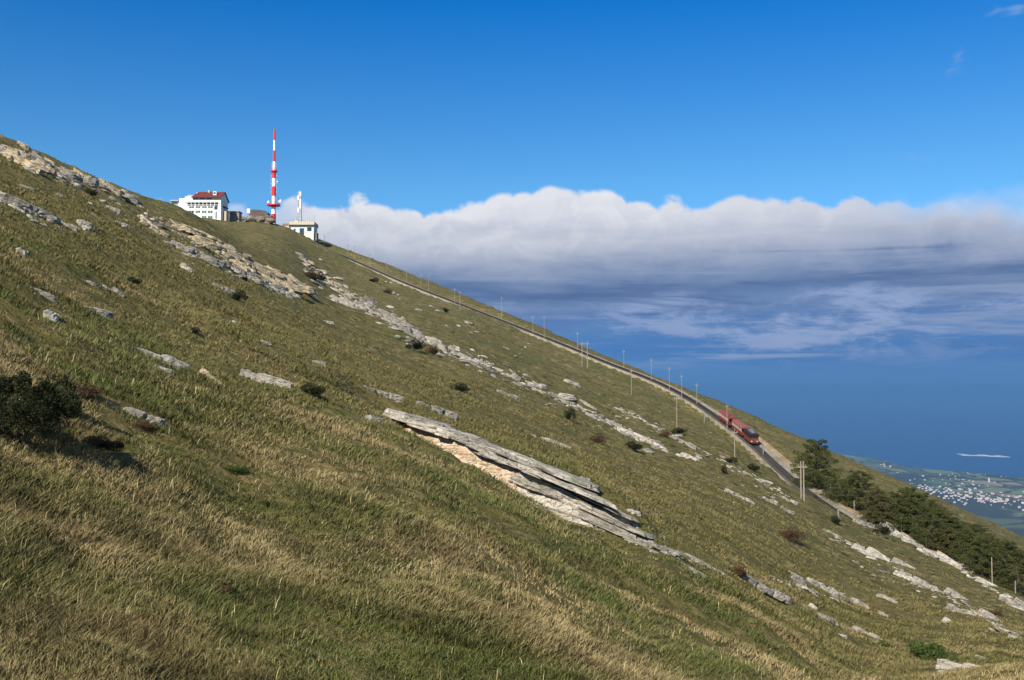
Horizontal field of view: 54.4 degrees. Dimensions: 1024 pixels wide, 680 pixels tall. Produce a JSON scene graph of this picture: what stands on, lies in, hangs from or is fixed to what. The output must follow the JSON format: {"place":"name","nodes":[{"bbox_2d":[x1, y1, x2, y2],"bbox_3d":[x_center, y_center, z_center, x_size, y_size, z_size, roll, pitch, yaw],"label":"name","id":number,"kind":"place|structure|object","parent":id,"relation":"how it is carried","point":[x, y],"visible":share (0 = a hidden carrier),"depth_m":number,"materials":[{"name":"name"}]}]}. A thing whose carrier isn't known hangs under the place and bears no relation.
{"place":"outdoors","nodes":[
{"label":"outdoors","id":0,"kind":"place"},
{"bbox_2d":[0,134,1023,679],"bbox_3d":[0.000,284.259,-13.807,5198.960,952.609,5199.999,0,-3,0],"label":"hillside","id":1,"kind":"structure","parent":0,"point":[548,364],"depth_m":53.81,"materials":[{"name":"green plant"}]},
{"bbox_2d":[0,191,40,216],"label":"rock outcrop","id":2,"kind":"object","parent":1,"relation":"on","point":[25,206],"visible":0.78,"depth_m":50.69,"materials":[{"name":"grey stone"}]},
{"bbox_2d":[2,148,43,174],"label":"rock outcrop","id":3,"kind":"object","parent":1,"relation":"on","point":[12,155],"visible":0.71,"depth_m":80.18,"materials":[{"name":"beige stone"}]},
{"bbox_2d":[0,144,50,173],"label":"rock outcrop","id":4,"kind":"object","parent":1,"relation":"on","point":[21,153],"visible":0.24,"depth_m":83.40,"materials":[{"name":"beige stone"}]},
{"bbox_2d":[0,369,83,445],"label":"gorse bush","id":5,"kind":"object","parent":1,"relation":"on","point":[37,399],"visible":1,"depth_m":16.95,"materials":[{"name":"green plant"}]},
{"bbox_2d":[0,198,85,230],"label":"rock outcrop","id":6,"kind":"object","parent":1,"relation":"on","point":[32,219],"visible":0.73,"depth_m":49.04,"materials":[{"name":"grey stone"}]},
{"bbox_2d":[32,287,56,301],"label":"rock outcrop","id":7,"kind":"object","parent":1,"relation":"on","point":[52,298],"visible":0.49,"depth_m":30.82,"materials":[{"name":"grey stone"}]},
{"bbox_2d":[30,158,65,184],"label":"rock outcrop","id":8,"kind":"object","parent":1,"relation":"on","point":[39,162],"visible":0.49,"depth_m":83.89,"materials":[{"name":"beige stone"}]},
{"bbox_2d":[36,207,60,224],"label":"rock outcrop","id":9,"kind":"object","parent":1,"relation":"on","point":[46,215],"visible":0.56,"depth_m":51.56,"materials":[{"name":"grey stone"}]},
{"bbox_2d":[17,141,85,183],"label":"rock outcrop","id":10,"kind":"object","parent":1,"relation":"on","point":[45,159],"visible":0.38,"depth_m":117.71,"materials":[{"name":"grey stone"}]},
{"bbox_2d":[43,310,59,322],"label":"rock outcrop","id":11,"kind":"object","parent":1,"relation":"on","point":[54,317],"visible":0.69,"depth_m":27.79,"materials":[{"name":"stone"}]},
{"bbox_2d":[44,372,81,415],"bbox_3d":[-9.109,1.154,20.106,0.886,1.065,1.226,1,-3,-15],"label":"gorse bush","id":12,"kind":"object","parent":1,"relation":"on","point":[65,382],"visible":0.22,"depth_m":20.15,"materials":[{"name":"green plant"}]},
{"bbox_2d":[57,169,83,189],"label":"rock outcrop","id":13,"kind":"object","parent":1,"relation":"on","point":[64,174],"visible":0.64,"depth_m":97.43,"materials":[{"name":"grey stone"}]},
{"bbox_2d":[76,219,93,231],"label":"rock outcrop","id":14,"kind":"object","parent":1,"relation":"on","point":[86,225],"visible":0.77,"depth_m":57.12,"materials":[{"name":"stone"}]},
{"bbox_2d":[75,382,105,398],"bbox_3d":[-9.683,1.150,22.518,0.911,0.405,0.914,1,-3,-25],"label":"heather bush","id":15,"kind":"object","parent":1,"relation":"on","point":[94,392],"visible":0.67,"depth_m":22.43,"materials":[{"name":"brown plant"}]},
{"bbox_2d":[83,176,98,188],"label":"rock outcrop","id":16,"kind":"object","parent":1,"relation":"on","point":[92,182],"visible":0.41,"depth_m":119.40,"materials":[{"name":"grey stone"}]},
{"bbox_2d":[79,305,113,318],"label":"rock outcrop","id":17,"kind":"object","parent":1,"relation":"on","point":[107,313],"visible":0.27,"depth_m":32.66,"materials":[{"name":"grey stone"}]},
{"bbox_2d":[81,435,125,452],"bbox_3d":[-7.822,1.987,19.038,0.875,0.356,0.528,0,-3,0],"label":"gorse bush","id":18,"kind":"object","parent":1,"relation":"on","point":[105,442],"visible":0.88,"depth_m":18.98,"materials":[{"name":"green plant"}]},
{"bbox_2d":[105,184,124,200],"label":"rock outcrop","id":19,"kind":"object","parent":1,"relation":"on","point":[118,192],"visible":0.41,"depth_m":131.64,"materials":[{"name":"beige stone"}]},
{"bbox_2d":[89,176,141,207],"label":"rock outcrop","id":20,"kind":"object","parent":1,"relation":"on","point":[132,198],"visible":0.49,"depth_m":136.36,"materials":[{"name":"grey stone"}]},
{"bbox_2d":[107,402,165,426],"bbox_3d":[-8.821,1.722,23.191,1.527,0.261,0.329,21,-3,-26],"label":"rock outcrop","id":21,"kind":"object","parent":1,"relation":"on","point":[140,413],"visible":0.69,"depth_m":23.24,"materials":[{"name":"grey stone"}]},
{"bbox_2d":[131,419,156,429],"bbox_3d":[-8.416,1.942,22.665,0.568,0.296,0.674,-1,-3,14],"label":"heather bush","id":22,"kind":"object","parent":1,"relation":"on","point":[143,425],"visible":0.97,"depth_m":22.62,"materials":[{"name":"brown plant"}]},
{"bbox_2d":[140,219,170,238],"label":"rock outcrop","id":23,"kind":"object","parent":1,"relation":"on","point":[154,228],"visible":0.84,"depth_m":100.52,"materials":[{"name":"beige stone"}]},
{"bbox_2d":[135,347,188,369],"bbox_3d":[-10.921,0.587,30.879,1.872,0.391,0.410,20,-3,-26],"label":"rock outcrop","id":24,"kind":"object","parent":1,"relation":"on","point":[172,359],"visible":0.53,"depth_m":30.93,"materials":[{"name":"stone"}]},
{"bbox_2d":[165,241,195,254],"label":"rock outcrop","id":25,"kind":"object","parent":1,"relation":"on","point":[186,248],"visible":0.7,"depth_m":91.40,"materials":[{"name":"grey stone"}]},
{"bbox_2d":[169,218,223,257],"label":"rock outcrop","id":26,"kind":"object","parent":1,"relation":"on","point":[187,229],"visible":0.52,"depth_m":133.10,"materials":[{"name":"beige stone"}]},
{"bbox_2d":[170,190,231,221],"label":"summit hotel","id":27,"kind":"structure","parent":1,"relation":"on","point":[212,205],"depth_m":403.24,"materials":[{"name":"white paint"}]},
{"bbox_2d":[188,235,226,256],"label":"rock outcrop","id":28,"kind":"object","parent":1,"relation":"on","point":[217,248],"visible":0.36,"depth_m":125.08,"materials":[{"name":"beige stone"}]},
{"bbox_2d":[201,254,226,270],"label":"rock outcrop","id":29,"kind":"object","parent":1,"relation":"on","point":[218,263],"visible":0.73,"depth_m":94.03,"materials":[{"name":"grey stone"}]},
{"bbox_2d":[212,580,234,592],"bbox_3d":[-4.349,3.692,14.888,0.376,0.228,0.446,2,-3,-35],"label":"heather bush","id":30,"kind":"object","parent":1,"relation":"on","point":[225,586],"visible":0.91,"depth_m":14.84,"materials":[{"name":"brown plant"}]},
{"bbox_2d":[169,240,293,299],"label":"rock outcrop","id":31,"kind":"object","parent":1,"relation":"on","point":[257,281],"visible":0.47,"depth_m":105.46,"materials":[{"name":"grey stone"}]},
{"bbox_2d":[224,465,248,473],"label":"green bush","id":32,"kind":"object","parent":1,"relation":"on","point":[235,469],"visible":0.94,"depth_m":22.21,"materials":[{"name":"green plant"}]},
{"bbox_2d":[230,211,242,221],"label":"stone hut","id":33,"kind":"object","parent":1,"relation":"on","point":[237,216],"visible":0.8,"depth_m":410.98,"materials":[{"name":"grey stone"}]},
{"bbox_2d":[228,289,247,301],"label":"gorse bush","id":34,"kind":"object","parent":1,"relation":"on","point":[236,295],"visible":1,"depth_m":66.94,"materials":[{"name":"green plant"}]},
{"bbox_2d":[242,209,275,223],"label":"rock outcrop","id":35,"kind":"object","parent":1,"relation":"on","point":[256,215],"visible":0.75,"depth_m":422.34,"materials":[{"name":"grey stone"}]},
{"bbox_2d":[239,369,293,387],"bbox_3d":[-8.875,1.419,35.926,2.108,0.392,0.475,14,-3,10],"label":"rock outcrop","id":36,"kind":"object","parent":1,"relation":"on","point":[261,377],"visible":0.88,"depth_m":35.83,"materials":[{"name":"grey stone"}]},
{"bbox_2d":[216,242,317,297],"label":"rock outcrop","id":37,"kind":"object","parent":1,"relation":"on","point":[238,261],"visible":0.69,"depth_m":142.70,"materials":[{"name":"beige stone"}]},
{"bbox_2d":[248,259,286,281],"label":"rock outcrop","id":38,"kind":"object","parent":1,"relation":"on","point":[278,276],"visible":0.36,"depth_m":145.10,"materials":[{"name":"beige stone"}]},
{"bbox_2d":[267,128,280,223],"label":"broadcasting mast","id":39,"kind":"object","parent":1,"relation":"on","point":[274,205],"visible":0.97,"depth_m":453.26,"materials":[{"name":"red metal"}]},
{"bbox_2d":[289,221,317,241],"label":"summit station","id":40,"kind":"object","parent":1,"relation":"on","point":[308,229],"visible":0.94,"depth_m":434.81,"materials":[{"name":"white paint"}]},
{"bbox_2d":[297,192,301,221],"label":"lattice tower","id":41,"kind":"structure","parent":40,"relation":"on","point":[298,205],"depth_m":440.68,"materials":[{"name":"silver metal"}]},
{"bbox_2d":[300,382,325,395],"bbox_3d":[-7.072,1.769,35.436,1.075,0.575,0.777,0,-3,7],"label":"gorse bush","id":42,"kind":"object","parent":1,"relation":"on","point":[316,390],"visible":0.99,"depth_m":35.31,"materials":[{"name":"green plant"}]},
{"bbox_2d":[304,269,326,281],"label":"heather bush","id":43,"kind":"object","parent":1,"relation":"on","point":[311,274],"visible":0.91,"depth_m":240.15,"materials":[{"name":"brown plant"}]},
{"bbox_2d":[295,251,365,309],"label":"rock outcrop","id":44,"kind":"object","parent":1,"relation":"on","point":[330,281],"visible":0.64,"depth_m":277.78,"materials":[{"name":"grey stone"}]},
{"bbox_2d":[327,294,359,309],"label":"rock outcrop","id":45,"kind":"object","parent":1,"relation":"on","point":[344,301],"visible":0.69,"depth_m":198.87,"materials":[{"name":"grey stone"}]},
{"bbox_2d":[364,385,403,402],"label":"rock outcrop","id":46,"kind":"object","parent":1,"relation":"on","point":[395,397],"visible":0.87,"depth_m":51.53,"materials":[{"name":"grey stone"}]},
{"bbox_2d":[358,296,421,341],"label":"rock outcrop","id":47,"kind":"object","parent":1,"relation":"on","point":[369,302],"visible":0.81,"depth_m":198.03,"materials":[{"name":"grey stone"}]},
{"bbox_2d":[405,338,426,350],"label":"gorse bush","id":48,"kind":"object","parent":1,"relation":"on","point":[417,345],"visible":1,"depth_m":125.91,"materials":[{"name":"green plant"}]},
{"bbox_2d":[421,337,446,350],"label":"rock outcrop","id":49,"kind":"object","parent":1,"relation":"on","point":[430,340],"visible":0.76,"depth_m":158.96,"materials":[{"name":"grey stone"}]},
{"bbox_2d":[416,401,458,419],"bbox_3d":[-4.047,3.819,53.911,2.668,0.462,0.602,22,-3,-23],"label":"rock outcrop","id":50,"kind":"object","parent":1,"relation":"on","point":[449,414],"visible":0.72,"depth_m":53.88,"materials":[{"name":"grey stone"}]},
{"bbox_2d":[412,327,494,372],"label":"rock outcrop","id":51,"kind":"object","parent":1,"relation":"on","point":[474,361],"visible":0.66,"depth_m":158.69,"materials":[{"name":"grey stone"}]},
{"bbox_2d":[451,382,469,391],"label":"gorse bush","id":52,"kind":"object","parent":1,"relation":"on","point":[460,387],"visible":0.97,"depth_m":84.06,"materials":[{"name":"green plant"}]},
{"bbox_2d":[383,408,655,547],"bbox_3d":[-0.146,5.491,41.231,15.582,5.163,2.283,-3,-4,43],"label":"layered rock outcrop","id":53,"kind":"object","parent":1,"relation":"on","point":[529,477],"visible":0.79,"depth_m":39.31,"materials":[{"name":"beige stone"}]},
{"bbox_2d":[492,367,619,425],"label":"rock outcrop","id":54,"kind":"object","parent":1,"relation":"on","point":[532,385],"visible":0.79,"depth_m":149.58,"materials":[{"name":"grey stone"}]},
{"bbox_2d":[342,254,863,520],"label":"railway embankment","id":55,"kind":"structure","parent":1,"relation":"on","point":[783,464],"depth_m":264.21,"materials":[{"name":"grey gravel"}]},
{"bbox_2d":[339,253,852,519],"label":"railway track","id":56,"kind":"structure","parent":55,"relation":"on","point":[777,467],"depth_m":263.61,"materials":[{"name":"metal"}]},
{"bbox_2d":[719,410,736,426],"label":"passenger coach","id":57,"kind":"object","parent":56,"relation":"on","point":[726,417],"visible":0.88,"depth_m":242.04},
{"bbox_2d":[731,419,749,436],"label":"passenger coach","id":58,"kind":"object","parent":56,"relation":"on","point":[738,425],"visible":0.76,"depth_m":232.71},
{"bbox_2d":[743,427,759,443],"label":"rack locomotive","id":59,"kind":"object","parent":56,"relation":"on","point":[751,436],"visible":1,"depth_m":223.50,"materials":[{"name":"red metal"}]},
{"bbox_2d":[614,426,650,440],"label":"rock outcrop","id":60,"kind":"object","parent":1,"relation":"on","point":[631,433],"visible":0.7,"depth_m":136.03,"materials":[{"name":"stone"}]},
{"bbox_2d":[605,418,668,452],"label":"rock outcrop","id":61,"kind":"object","parent":1,"relation":"on","point":[638,438],"visible":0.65,"depth_m":130.80,"materials":[{"name":"grey stone"}]},
{"bbox_2d":[636,537,723,575],"bbox_3d":[6.785,8.543,37.948,2.055,3.040,6.270,-3,-4,42],"label":"rock outcrop","id":62,"kind":"object","parent":1,"relation":"on","point":[669,551],"visible":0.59,"depth_m":35.65,"materials":[{"name":"grey stone"}]},
{"bbox_2d":[614,407,789,496],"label":"rock outcrop","id":63,"kind":"object","parent":1,"relation":"on","point":[683,441],"visible":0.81,"depth_m":157.08,"materials":[{"name":"grey stone"}]},
{"bbox_2d":[726,561,745,576],"bbox_3d":[9.499,9.653,41.753,0.924,0.754,0.927,2,-4,-39],"label":"heather bush","id":64,"kind":"object","parent":1,"relation":"on","point":[741,572],"visible":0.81,"depth_m":41.59,"materials":[{"name":"brown plant"}]},
{"bbox_2d":[741,574,792,604],"bbox_3d":[10.890,10.623,42.499,2.967,0.387,0.582,28,-3,-20],"label":"rock outcrop","id":65,"kind":"object","parent":1,"relation":"on","point":[776,594],"visible":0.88,"depth_m":42.41,"materials":[{"name":"grey stone"}]},
{"bbox_2d":[778,526,805,542],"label":"heather bush","id":66,"kind":"object","parent":1,"relation":"on","point":[788,534],"visible":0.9,"depth_m":87.18,"materials":[{"name":"brown plant"}]},
{"bbox_2d":[718,411,871,521],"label":"soil bank","id":67,"kind":"structure","parent":1,"relation":"on","point":[783,458],"depth_m":208.62,"materials":[{"name":"beige soil"}]},
{"bbox_2d":[790,439,845,487],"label":"conifer tree","id":68,"kind":"object","parent":67,"relation":"on","point":[814,476],"visible":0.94,"depth_m":190.94,"materials":[{"name":"green plant"}]},
{"bbox_2d":[813,478,857,502],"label":"conifer tree","id":69,"kind":"object","parent":67,"relation":"on","point":[836,486],"visible":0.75,"depth_m":182.07,"materials":[{"name":"green plant"}]},
{"bbox_2d":[797,461,806,500],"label":"twin pole frame","id":70,"kind":"object","parent":1,"relation":"on","point":[800,466],"visible":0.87,"depth_m":141.49,"materials":[{"name":"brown wood"}]},
{"bbox_2d":[763,575,851,605],"bbox_3d":[16.419,14.476,55.933,1.514,5.190,15.911,-2,-3,34],"label":"rock outcrop","id":71,"kind":"object","parent":1,"relation":"on","point":[808,588],"visible":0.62,"depth_m":55.26,"materials":[{"name":"stone"}]},
{"bbox_2d":[806,577,839,596],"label":"rock outcrop","id":72,"kind":"object","parent":1,"relation":"on","point":[832,590],"visible":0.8,"depth_m":62.79,"materials":[{"name":"stone"}]},
{"bbox_2d":[840,592,869,609],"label":"rock outcrop","id":73,"kind":"object","parent":1,"relation":"on","point":[856,600],"visible":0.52,"depth_m":64.93,"materials":[{"name":"grey stone"}]},
{"bbox_2d":[838,470,885,509],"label":"conifer tree","id":74,"kind":"object","parent":1,"relation":"on","point":[859,493],"visible":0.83,"depth_m":177.78,"materials":[{"name":"green plant"}]},
{"bbox_2d":[852,518,878,530],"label":"rock outcrop","id":75,"kind":"object","parent":1,"relation":"on","point":[864,523],"visible":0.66,"depth_m":156.04,"materials":[{"name":"grey stone"}]},
{"bbox_2d":[854,488,897,522],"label":"conifer tree","id":76,"kind":"object","parent":1,"relation":"on","point":[873,512],"visible":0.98,"depth_m":165.12,"materials":[{"name":"green plant"}]},
{"bbox_2d":[866,547,891,562],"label":"rock outcrop","id":77,"kind":"object","parent":1,"relation":"on","point":[874,552],"visible":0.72,"depth_m":112.41,"materials":[{"name":"stone"}]},
{"bbox_2d":[872,523,894,534],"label":"gorse bush","id":78,"kind":"object","parent":1,"relation":"on","point":[885,529],"visible":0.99,"depth_m":147.06,"materials":[{"name":"green plant"}]},
{"bbox_2d":[864,491,924,527],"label":"conifer tree","id":79,"kind":"object","parent":1,"relation":"on","point":[896,504],"visible":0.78,"depth_m":164.45,"materials":[{"name":"green plant"}]},
{"bbox_2d":[891,487,924,512],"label":"conifer tree","id":80,"kind":"object","parent":1,"relation":"on","point":[908,494],"visible":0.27,"depth_m":193.86,"materials":[{"name":"green plant"}]},
{"bbox_2d":[892,499,934,537],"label":"conifer tree","id":81,"kind":"object","parent":1,"relation":"on","point":[903,528],"visible":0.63,"depth_m":163.71,"materials":[{"name":"green plant"}]},
{"bbox_2d":[823,529,1023,645],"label":"rock outcrop","id":82,"kind":"object","parent":1,"relation":"on","point":[999,628],"visible":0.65,"depth_m":102.22,"materials":[{"name":"grey stone"}]},
{"bbox_2d":[908,492,942,520],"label":"conifer tree","id":83,"kind":"object","parent":1,"relation":"on","point":[920,497],"visible":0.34,"depth_m":190.96,"materials":[{"name":"green plant"}]},
{"bbox_2d":[911,576,942,592],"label":"rock outcrop","id":84,"kind":"object","parent":1,"relation":"on","point":[918,582],"visible":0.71,"depth_m":94.57,"materials":[{"name":"grey stone"}]},
{"bbox_2d":[909,511,953,546],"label":"conifer tree","id":85,"kind":"object","parent":1,"relation":"on","point":[924,532],"visible":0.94,"depth_m":157.46,"materials":[{"name":"green plant"}]},
{"bbox_2d":[906,640,959,661],"bbox_3d":[17.061,12.785,40.647,1.958,0.840,2.141,0,-3,6],"label":"green bush","id":86,"kind":"object","parent":1,"relation":"on","point":[928,650],"visible":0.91,"depth_m":40.57,"materials":[{"name":"green plant"}]},
{"bbox_2d":[915,507,971,532],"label":"conifer tree","id":87,"kind":"object","parent":1,"relation":"on","point":[943,514],"visible":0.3,"depth_m":186.03,"materials":[{"name":"green plant"}]},
{"bbox_2d":[931,551,959,565],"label":"rock outcrop","id":88,"kind":"object","parent":1,"relation":"on","point":[941,556],"visible":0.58,"depth_m":140.80,"materials":[{"name":"stone"}]},
{"bbox_2d":[927,528,969,556],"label":"conifer tree","id":89,"kind":"object","parent":1,"relation":"on","point":[943,548],"visible":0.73,"depth_m":155.57,"materials":[{"name":"green plant"}]},
{"bbox_2d":[879,522,1023,610],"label":"rock outcrop","id":90,"kind":"object","parent":1,"relation":"on","point":[1004,597],"visible":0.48,"depth_m":136.92,"materials":[{"name":"stone"}]},
{"bbox_2d":[943,588,967,599],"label":"rock outcrop","id":91,"kind":"object","parent":1,"relation":"on","point":[949,591],"visible":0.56,"depth_m":94.97,"materials":[{"name":"grey stone"}]},
{"bbox_2d":[936,659,981,669],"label":"rock outcrop","id":92,"kind":"object","parent":1,"relation":"on","point":[944,663],"visible":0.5,"depth_m":37.36,"materials":[{"name":"stone"}]},
{"bbox_2d":[945,603,974,615],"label":"rock outcrop","id":93,"kind":"object","parent":1,"relation":"on","point":[953,607],"visible":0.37,"depth_m":75.19,"materials":[{"name":"grey stone"}]},
{"bbox_2d":[946,527,990,563],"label":"conifer tree","id":94,"kind":"object","parent":1,"relation":"on","point":[961,549],"visible":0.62,"depth_m":151.99,"materials":[{"name":"green plant"}]},
{"bbox_2d":[948,523,1001,546],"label":"conifer tree","id":95,"kind":"object","parent":1,"relation":"on","point":[972,527],"visible":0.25,"depth_m":182.50,"materials":[{"name":"green plant"}]},
{"bbox_2d":[958,536,1008,574],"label":"conifer tree","id":96,"kind":"object","parent":1,"relation":"on","point":[986,553],"visible":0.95,"depth_m":134.97,"materials":[{"name":"green plant"}]},
{"bbox_2d":[975,608,1003,622],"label":"rock outcrop","id":97,"kind":"object","parent":1,"relation":"on","point":[983,612],"visible":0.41,"depth_m":72.02,"materials":[{"name":"grey stone"}]},
{"bbox_2d":[973,534,1006,553],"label":"conifer tree","id":98,"kind":"object","parent":1,"relation":"on","point":[990,537],"visible":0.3,"depth_m":169.09,"materials":[{"name":"green plant"}]},
{"bbox_2d":[983,554,1023,582],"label":"conifer tree","id":99,"kind":"object","parent":1,"relation":"on","point":[1004,560],"visible":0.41,"depth_m":135.19,"materials":[{"name":"green plant"}]},
{"bbox_2d":[989,563,1023,595],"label":"conifer tree","id":100,"kind":"object","parent":1,"relation":"on","point":[1018,578],"visible":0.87,"depth_m":128.91,"materials":[{"name":"green plant"}]},
{"bbox_2d":[994,540,1023,569],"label":"conifer tree","id":101,"kind":"object","parent":1,"relation":"on","point":[1010,549],"visible":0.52,"depth_m":160.44,"materials":[{"name":"green plant"}]},
{"bbox_2d":[0,0,1023,393],"label":"sky","id":102,"kind":"structure","parent":0,"point":[728,196],"materials":[{"name":"blue"}]},
{"bbox_2d":[698,393,1023,476],"bbox_3d":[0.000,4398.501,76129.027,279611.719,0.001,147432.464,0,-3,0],"label":"sea","id":103,"kind":"structure","parent":0,"point":[939,431],"depth_m":19303.63,"materials":[{"name":"blue liquid"}]},
{"bbox_2d":[836,453,1023,536],"bbox_3d":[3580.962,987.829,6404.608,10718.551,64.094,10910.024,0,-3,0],"label":"lowland","id":104,"kind":"structure","parent":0,"point":[1009,517],"depth_m":6921.77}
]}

